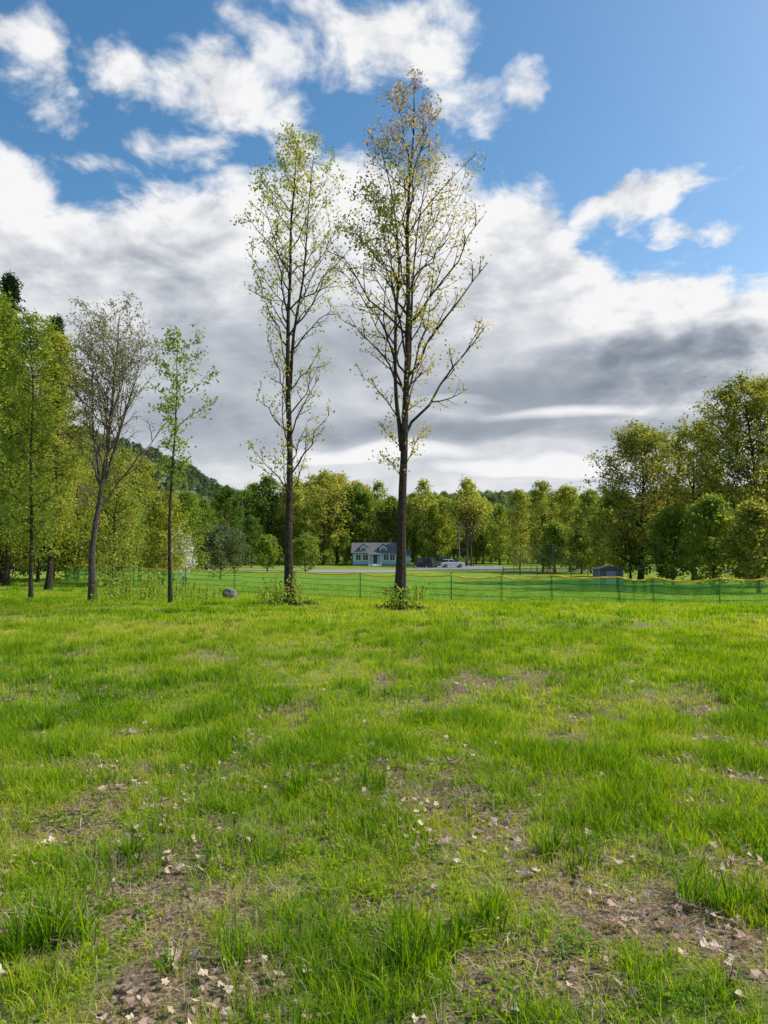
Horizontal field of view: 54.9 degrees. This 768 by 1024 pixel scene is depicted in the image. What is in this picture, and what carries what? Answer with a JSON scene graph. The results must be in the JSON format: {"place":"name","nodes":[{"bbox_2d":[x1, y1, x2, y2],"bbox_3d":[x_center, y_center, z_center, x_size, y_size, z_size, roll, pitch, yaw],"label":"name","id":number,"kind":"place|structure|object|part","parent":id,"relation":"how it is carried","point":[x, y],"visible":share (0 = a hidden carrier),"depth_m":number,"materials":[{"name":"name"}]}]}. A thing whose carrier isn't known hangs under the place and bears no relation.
{"place":"outdoors","nodes":[
{"label":"outdoors","id":0,"kind":"place"},
{"bbox_2d":[306,570,395,571],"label":"gravel driveway","id":1,"kind":"structure","parent":0,"point":[351,571],"depth_m":113.04,"materials":[{"name":"grey gravel"}]},
{"bbox_2d":[39,569,726,569],"bbox_3d":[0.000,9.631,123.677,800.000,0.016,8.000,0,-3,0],"label":"road","id":2,"kind":"structure","parent":0,"point":[395,569],"depth_m":124.25,"materials":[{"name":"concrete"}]},
{"bbox_2d":[0,555,767,1023],"bbox_3d":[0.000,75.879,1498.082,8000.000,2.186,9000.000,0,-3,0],"label":"ground","id":3,"kind":"structure","parent":0,"point":[118,995],"depth_m":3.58,"materials":[{"name":"green plant"}]},
{"bbox_2d":[10,543,34,578],"bbox_3d":[-28.254,3.151,56.111,6.976,4.321,6.260,0,-3,0],"label":"broad shrub","id":4,"kind":"object","parent":3,"relation":"on","point":[16,570],"depth_m":55.25,"materials":[{"name":"green plant"}]},
{"bbox_2d":[0,471,48,578],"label":"leafy tree","id":5,"kind":"object","parent":3,"relation":"on","point":[25,567],"visible":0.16,"depth_m":45.56,"materials":[{"name":"green plant"}]},
{"bbox_2d":[0,271,59,582],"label":"spruce tree","id":6,"kind":"object","parent":3,"relation":"on","point":[9,282],"visible":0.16,"depth_m":48.47,"materials":[{"name":"green plant"}]},
{"bbox_2d":[0,287,72,549],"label":"beech tree","id":7,"kind":"object","parent":3,"relation":"on","point":[9,315],"visible":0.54,"depth_m":37.44,"materials":[{"name":"green plant"}]},
{"bbox_2d":[0,363,78,586],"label":"beech tree","id":8,"kind":"object","parent":3,"relation":"on","point":[6,578],"visible":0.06,"depth_m":43.80,"materials":[{"name":"green plant"}]},
{"bbox_2d":[0,309,86,598],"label":"young birch tree","id":9,"kind":"object","parent":3,"relation":"on","point":[35,337],"visible":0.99,"depth_m":28.02,"materials":[{"name":"green plant"}]},
{"bbox_2d":[12,473,86,581],"bbox_3d":[-23.124,0.858,49.997,5.830,8.183,6.029,0,-3,0],"label":"leafy tree","id":10,"kind":"object","parent":3,"relation":"on","point":[44,559],"visible":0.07,"depth_m":50.01,"materials":[{"name":"green plant"}]},
{"bbox_2d":[0,326,99,589],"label":"beech tree","id":11,"kind":"object","parent":3,"relation":"on","point":[61,348],"visible":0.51,"depth_m":40.00,"materials":[{"name":"green plant"}]},
{"bbox_2d":[26,312,84,580],"bbox_3d":[-24.818,-4.893,55.413,5.425,20.397,5.253,0,-3,0],"label":"spruce tree","id":12,"kind":"object","parent":3,"relation":"on","point":[60,320],"visible":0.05,"depth_m":55.31,"materials":[{"name":"green plant"}]},
{"bbox_2d":[48,449,108,581],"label":"leafy tree","id":13,"kind":"object","parent":3,"relation":"on","point":[79,563],"visible":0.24,"depth_m":51.58,"materials":[{"name":"green plant"}]},
{"bbox_2d":[41,533,115,579],"bbox_3d":[-24.375,3.601,57.579,6.299,4.600,6.905,-2,-4,40],"label":"broad shrub","id":14,"kind":"object","parent":3,"relation":"on","point":[74,564],"visible":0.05,"depth_m":57.25,"materials":[{"name":"green plant"}]},
{"bbox_2d":[69,479,153,586],"bbox_3d":[-16.757,1.356,45.883,5.092,6.965,5.131,0,-3,0],"label":"leafy tree","id":15,"kind":"object","parent":3,"relation":"on","point":[111,518],"visible":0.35,"depth_m":45.60,"materials":[{"name":"green plant"}]},
{"bbox_2d":[49,290,175,599],"bbox_3d":[-10.189,-2.401,27.095,4.203,11.712,4.271,-2,-3,32],"label":"ash tree","id":16,"kind":"object","parent":3,"relation":"on","point":[116,356],"visible":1,"depth_m":26.93,"materials":[{"name":"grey plant"}]},
{"bbox_2d":[76,442,149,593],"bbox_3d":[-11.299,0.413,30.958,2.999,6.845,3.175,2,-4,-38],"label":"young birch tree","id":17,"kind":"object","parent":3,"relation":"on","point":[131,523],"visible":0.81,"depth_m":30.95,"materials":[{"name":"green plant"}]},
{"bbox_2d":[101,451,162,575],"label":"leafy tree","id":18,"kind":"object","parent":3,"relation":"on","point":[147,471],"visible":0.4,"depth_m":57.74,"materials":[{"name":"green plant"}]},
{"bbox_2d":[91,564,174,601],"bbox_3d":[-9.418,2.811,27.939,2.186,1.737,4.103,-1,-3,12],"label":"sapling shrub","id":19,"kind":"object","parent":3,"relation":"on","point":[144,589],"visible":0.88,"depth_m":27.66,"materials":[{"name":"green plant"}]},
{"bbox_2d":[133,488,201,585],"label":"leafy tree","id":20,"kind":"object","parent":3,"relation":"on","point":[157,512],"visible":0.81,"depth_m":49.63,"materials":[{"name":"green plant"}]},
{"bbox_2d":[153,527,206,580],"bbox_3d":[-16.920,3.420,59.644,4.455,4.818,4.335,-2,-4,37],"label":"flowering shrub","id":21,"kind":"object","parent":3,"relation":"on","point":[190,559],"visible":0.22,"depth_m":59.73,"materials":[{"name":"white plant"}]},
{"bbox_2d":[164,577,195,601],"bbox_3d":[-7.275,2.822,25.918,1.515,1.026,1.146,-2,-3,30],"label":"sapling shrub","id":22,"kind":"object","parent":3,"relation":"on","point":[178,591],"visible":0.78,"depth_m":25.80,"materials":[{"name":"green plant"}]},
{"bbox_2d":[141,324,223,602],"bbox_3d":[-6.691,-1.518,24.494,2.684,9.444,2.111,0,-3,0],"label":"young maple tree","id":23,"kind":"object","parent":3,"relation":"on","point":[172,400],"visible":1,"depth_m":24.49,"materials":[{"name":"green plant"}]},
{"bbox_2d":[165,488,215,581],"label":"leafy tree","id":24,"kind":"object","parent":3,"relation":"on","point":[187,499],"visible":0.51,"depth_m":61.95,"materials":[{"name":"green plant"}]},
{"bbox_2d":[186,581,221,601],"bbox_3d":[-6.751,3.029,27.401,1.521,0.967,1.591,0,-3,0],"label":"sapling shrub","id":25,"kind":"object","parent":3,"relation":"on","point":[208,594],"visible":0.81,"depth_m":27.38,"materials":[{"name":"green plant"}]},
{"bbox_2d":[191,521,255,579],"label":"broad shrub","id":26,"kind":"object","parent":3,"relation":"on","point":[225,538],"visible":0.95,"depth_m":74.49,"materials":[{"name":"green plant"}]},
{"bbox_2d":[222,588,238,598],"bbox_3d":[-6.986,3.777,33.617,0.774,0.654,0.538,0,-3,0],"label":"boulder","id":27,"kind":"object","parent":3,"relation":"on","point":[231,593],"visible":0.67,"depth_m":33.45,"materials":[{"name":"stone"}]},
{"bbox_2d":[241,502,242,562],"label":"utility pole","id":28,"kind":"object","parent":3,"relation":"on","point":[241,518],"visible":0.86,"depth_m":150.13,"materials":[{"name":"brown wood"}]},
{"bbox_2d":[239,494,751,523],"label":"power lines","id":29,"kind":"object","parent":28,"relation":"attached to","point":[388,521],"visible":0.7,"depth_m":143.37,"materials":[{"name":"metal"}]},
{"bbox_2d":[252,534,283,571],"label":"broad shrub","id":30,"kind":"object","parent":3,"relation":"on","point":[268,544],"visible":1,"depth_m":109.29,"materials":[{"name":"green plant"}]},
{"bbox_2d":[255,574,310,605],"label":"basal sprouts","id":31,"kind":"object","parent":3,"relation":"on","point":[276,596],"visible":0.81,"depth_m":22.95,"materials":[{"name":"green plant"}]},
{"bbox_2d":[269,600,318,605],"bbox_3d":[-2.818,2.878,23.389,1.818,0.259,1.705,0,-3,0],"label":"mulch ring","id":32,"kind":"object","parent":3,"relation":"on","point":[306,602],"visible":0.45,"depth_m":23.03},
{"bbox_2d":[230,120,371,602],"bbox_3d":[-2.591,-4.763,23.685,3.984,15.749,4.316,-1,-3,24],"label":"maple tree","id":33,"kind":"object","parent":3,"relation":"on","point":[290,470],"visible":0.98,"depth_m":23.51,"materials":[{"name":"green plant"}]},
{"bbox_2d":[283,532,329,571],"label":"broad shrub","id":34,"kind":"object","parent":3,"relation":"on","point":[306,541],"visible":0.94,"depth_m":111.35,"materials":[{"name":"green plant"}]},
{"bbox_2d":[353,564,409,565],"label":"foundation","id":35,"kind":"object","parent":3,"relation":"on","point":[382,564],"visible":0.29,"depth_m":154.65,"materials":[{"name":"grey concrete"}]},
{"bbox_2d":[353,553,409,563],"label":"walls","id":36,"kind":"structure","parent":35,"relation":"on","point":[379,559],"depth_m":154.72,"materials":[{"name":"blue"}]},
{"bbox_2d":[372,555,376,562],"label":"door","id":37,"kind":"structure","parent":36,"relation":"attached to","point":[374,558],"depth_m":154.64,"materials":[{"name":"paint"}]},
{"bbox_2d":[355,547,406,560],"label":"windows","id":38,"kind":"structure","parent":36,"relation":"attached to","point":[388,557],"depth_m":154.66,"materials":[{"name":"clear glass"}]},
{"bbox_2d":[351,543,411,554],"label":"roof","id":39,"kind":"structure","parent":36,"relation":"on","point":[373,548],"depth_m":156.29,"materials":[{"name":"grey"}]},
{"bbox_2d":[360,544,386,549],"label":"dormers","id":40,"kind":"object","parent":39,"relation":"attached to","point":[363,545],"visible":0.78,"depth_m":155.53,"materials":[{"name":"blue"}]},
{"bbox_2d":[0,617,767,1023],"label":"dry grass thatch","id":41,"kind":"object","parent":3,"relation":"on","point":[490,683],"visible":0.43,"depth_m":3.93,"materials":[{"name":"plant"}]},
{"bbox_2d":[0,691,767,1023],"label":"clover weeds","id":42,"kind":"object","parent":3,"relation":"on","point":[390,907],"visible":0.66,"depth_m":3.81,"materials":[{"name":"green plant"}]},
{"bbox_2d":[0,663,767,1023],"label":"leaf litter","id":43,"kind":"object","parent":3,"relation":"on","point":[132,983],"visible":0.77,"depth_m":3.63,"materials":[{"name":"beige plant"}]},
{"bbox_2d":[370,603,426,610],"bbox_3d":[0.468,2.769,21.369,1.740,0.315,1.727,3,-4,-43],"label":"mulch ring","id":44,"kind":"object","parent":3,"relation":"on","point":[402,608],"visible":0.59,"depth_m":20.96,"materials":[{"name":"brown wood"}]},
{"bbox_2d":[378,582,430,609],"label":"basal sprouts","id":45,"kind":"object","parent":3,"relation":"on","point":[394,602],"visible":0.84,"depth_m":21.04,"materials":[{"name":"green plant"}]},
{"bbox_2d":[322,60,491,606],"bbox_3d":[0.830,-5.179,21.830,5.321,16.340,4.449,0,-3,0],"label":"maple tree","id":46,"kind":"object","parent":3,"relation":"on","point":[403,428],"visible":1,"depth_m":21.61,"materials":[{"name":"green plant"}]},
{"bbox_2d":[64,563,767,604],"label":"plastic fence","id":47,"kind":"object","parent":3,"relation":"on","point":[517,589],"visible":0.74,"depth_m":34.62,"materials":[{"name":"plastic"}]},
{"bbox_2d":[68,468,765,567],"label":"distant treeline","id":48,"kind":"object","parent":3,"relation":"on","point":[354,502],"visible":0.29,"depth_m":165.99,"materials":[{"name":"green plant"}]},
{"bbox_2d":[413,566,507,568],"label":"parking lot","id":49,"kind":"structure","parent":3,"relation":"on","point":[469,567],"depth_m":138.01,"materials":[{"name":"grey asphalt"}]},
{"bbox_2d":[414,558,438,566],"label":"parked car","id":50,"kind":"object","parent":49,"relation":"on","point":[418,562],"visible":0.53,"depth_m":139.25,"materials":[{"name":"grey paint"}]},
{"bbox_2d":[423,558,437,567],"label":"parked car","id":51,"kind":"object","parent":49,"relation":"on","point":[432,562],"visible":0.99,"depth_m":136.93,"materials":[{"name":"black paint"}]},
{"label":"windows","id":52,"kind":"part","parent":51,"relation":"part of","materials":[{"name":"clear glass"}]},
{"bbox_2d":[436,557,457,565],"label":"parked car","id":53,"kind":"object","parent":49,"relation":"on","point":[439,559],"visible":0.38,"depth_m":149.22,"materials":[{"name":"grey paint"}]},
{"bbox_2d":[439,559,464,567],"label":"parked car","id":54,"kind":"object","parent":49,"relation":"on","point":[445,563],"visible":1,"depth_m":137.19,"materials":[{"name":"white paint"}]},
{"bbox_2d":[458,521,464,561],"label":"utility pole","id":55,"kind":"object","parent":3,"relation":"on","point":[459,540],"visible":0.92,"depth_m":139.84,"materials":[{"name":"brown wood"}]},
{"bbox_2d":[498,488,533,566],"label":"leafy tree","id":56,"kind":"object","parent":3,"relation":"on","point":[517,495],"visible":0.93,"depth_m":124.59,"materials":[{"name":"green plant"}]},
{"bbox_2d":[523,479,562,571],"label":"leafy tree","id":57,"kind":"object","parent":3,"relation":"on","point":[541,487],"visible":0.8,"depth_m":114.64,"materials":[{"name":"green plant"}]},
{"bbox_2d":[513,544,575,573],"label":"chain link backstop","id":58,"kind":"object","parent":3,"relation":"on","point":[540,559],"visible":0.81,"depth_m":100.87,"materials":[{"name":"metal"}]},
{"bbox_2d":[502,567,588,574],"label":"wooden rail fence","id":59,"kind":"object","parent":3,"relation":"on","point":[553,568],"visible":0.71,"depth_m":95.67,"materials":[{"name":"brown wood"}]},
{"bbox_2d":[534,520,571,571],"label":"leafy tree","id":60,"kind":"object","parent":3,"relation":"on","point":[554,532],"visible":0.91,"depth_m":107.27,"materials":[{"name":"green plant"}]},
{"bbox_2d":[551,482,590,571],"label":"leafy tree","id":61,"kind":"object","parent":3,"relation":"on","point":[566,492],"visible":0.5,"depth_m":111.67,"materials":[{"name":"green plant"}]},
{"bbox_2d":[560,529,597,573],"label":"leafy tree","id":62,"kind":"object","parent":3,"relation":"on","point":[576,537],"visible":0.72,"depth_m":103.13,"materials":[{"name":"green plant"}]},
{"bbox_2d":[567,488,611,572],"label":"leafy tree","id":63,"kind":"object","parent":3,"relation":"on","point":[593,497],"visible":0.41,"depth_m":104.42,"materials":[{"name":"green plant"}]},
{"bbox_2d":[579,506,619,568],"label":"leafy tree","id":64,"kind":"object","parent":3,"relation":"on","point":[601,560],"visible":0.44,"depth_m":91.46,"materials":[{"name":"green plant"}]},
{"bbox_2d":[591,565,625,585],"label":"storage shed","id":65,"kind":"structure","parent":3,"relation":"on","point":[605,571],"depth_m":69.77,"materials":[{"name":"grey"}]},
{"bbox_2d":[595,512,653,578],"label":"leafy tree","id":66,"kind":"object","parent":3,"relation":"on","point":[630,570],"visible":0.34,"depth_m":81.18,"materials":[{"name":"green plant"}]},
{"bbox_2d":[576,418,697,581],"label":"oak tree","id":67,"kind":"object","parent":3,"relation":"on","point":[632,443],"visible":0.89,"depth_m":77.22,"materials":[{"name":"green plant"}]},
{"bbox_2d":[633,505,700,585],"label":"leafy tree","id":68,"kind":"object","parent":3,"relation":"on","point":[667,528],"visible":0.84,"depth_m":69.50,"materials":[{"name":"green plant"}]},
{"bbox_2d":[637,413,748,580],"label":"oak tree","id":69,"kind":"object","parent":3,"relation":"on","point":[681,433],"visible":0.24,"depth_m":81.06,"materials":[{"name":"green plant"}]},
{"bbox_2d":[675,489,746,590],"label":"leafy tree","id":70,"kind":"object","parent":3,"relation":"on","point":[712,511],"visible":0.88,"depth_m":59.18,"materials":[{"name":"green plant"}]},
{"bbox_2d":[671,369,767,587],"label":"oak tree","id":71,"kind":"object","parent":3,"relation":"on","point":[755,406],"visible":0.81,"depth_m":65.42,"materials":[{"name":"green plant"}]},
{"bbox_2d":[716,497,767,592],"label":"leafy tree","id":72,"kind":"object","parent":3,"relation":"on","point":[750,533],"visible":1,"depth_m":55.45,"materials":[{"name":"green plant"}]},
{"bbox_2d":[737,376,767,504],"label":"oak tree","id":73,"kind":"object","parent":3,"relation":"on","point":[756,450],"visible":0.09,"depth_m":75.03,"materials":[{"name":"green plant"}]},
{"bbox_2d":[0,0,767,499],"label":"sky","id":74,"kind":"structure","parent":0,"point":[622,188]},
{"bbox_2d":[66,439,719,554],"bbox_3d":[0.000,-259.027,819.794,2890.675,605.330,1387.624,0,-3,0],"label":"wooded hill","id":75,"kind":"structure","parent":0,"point":[162,482],"depth_m":695.61,"materials":[{"name":"green plant"}]},
{"bbox_2d":[28,423,758,515],"bbox_3d":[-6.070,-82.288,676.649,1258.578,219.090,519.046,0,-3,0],"label":"hill forest","id":76,"kind":"object","parent":75,"relation":"on","point":[196,477],"visible":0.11,"depth_m":739.02,"materials":[{"name":"green plant"}]}
]}

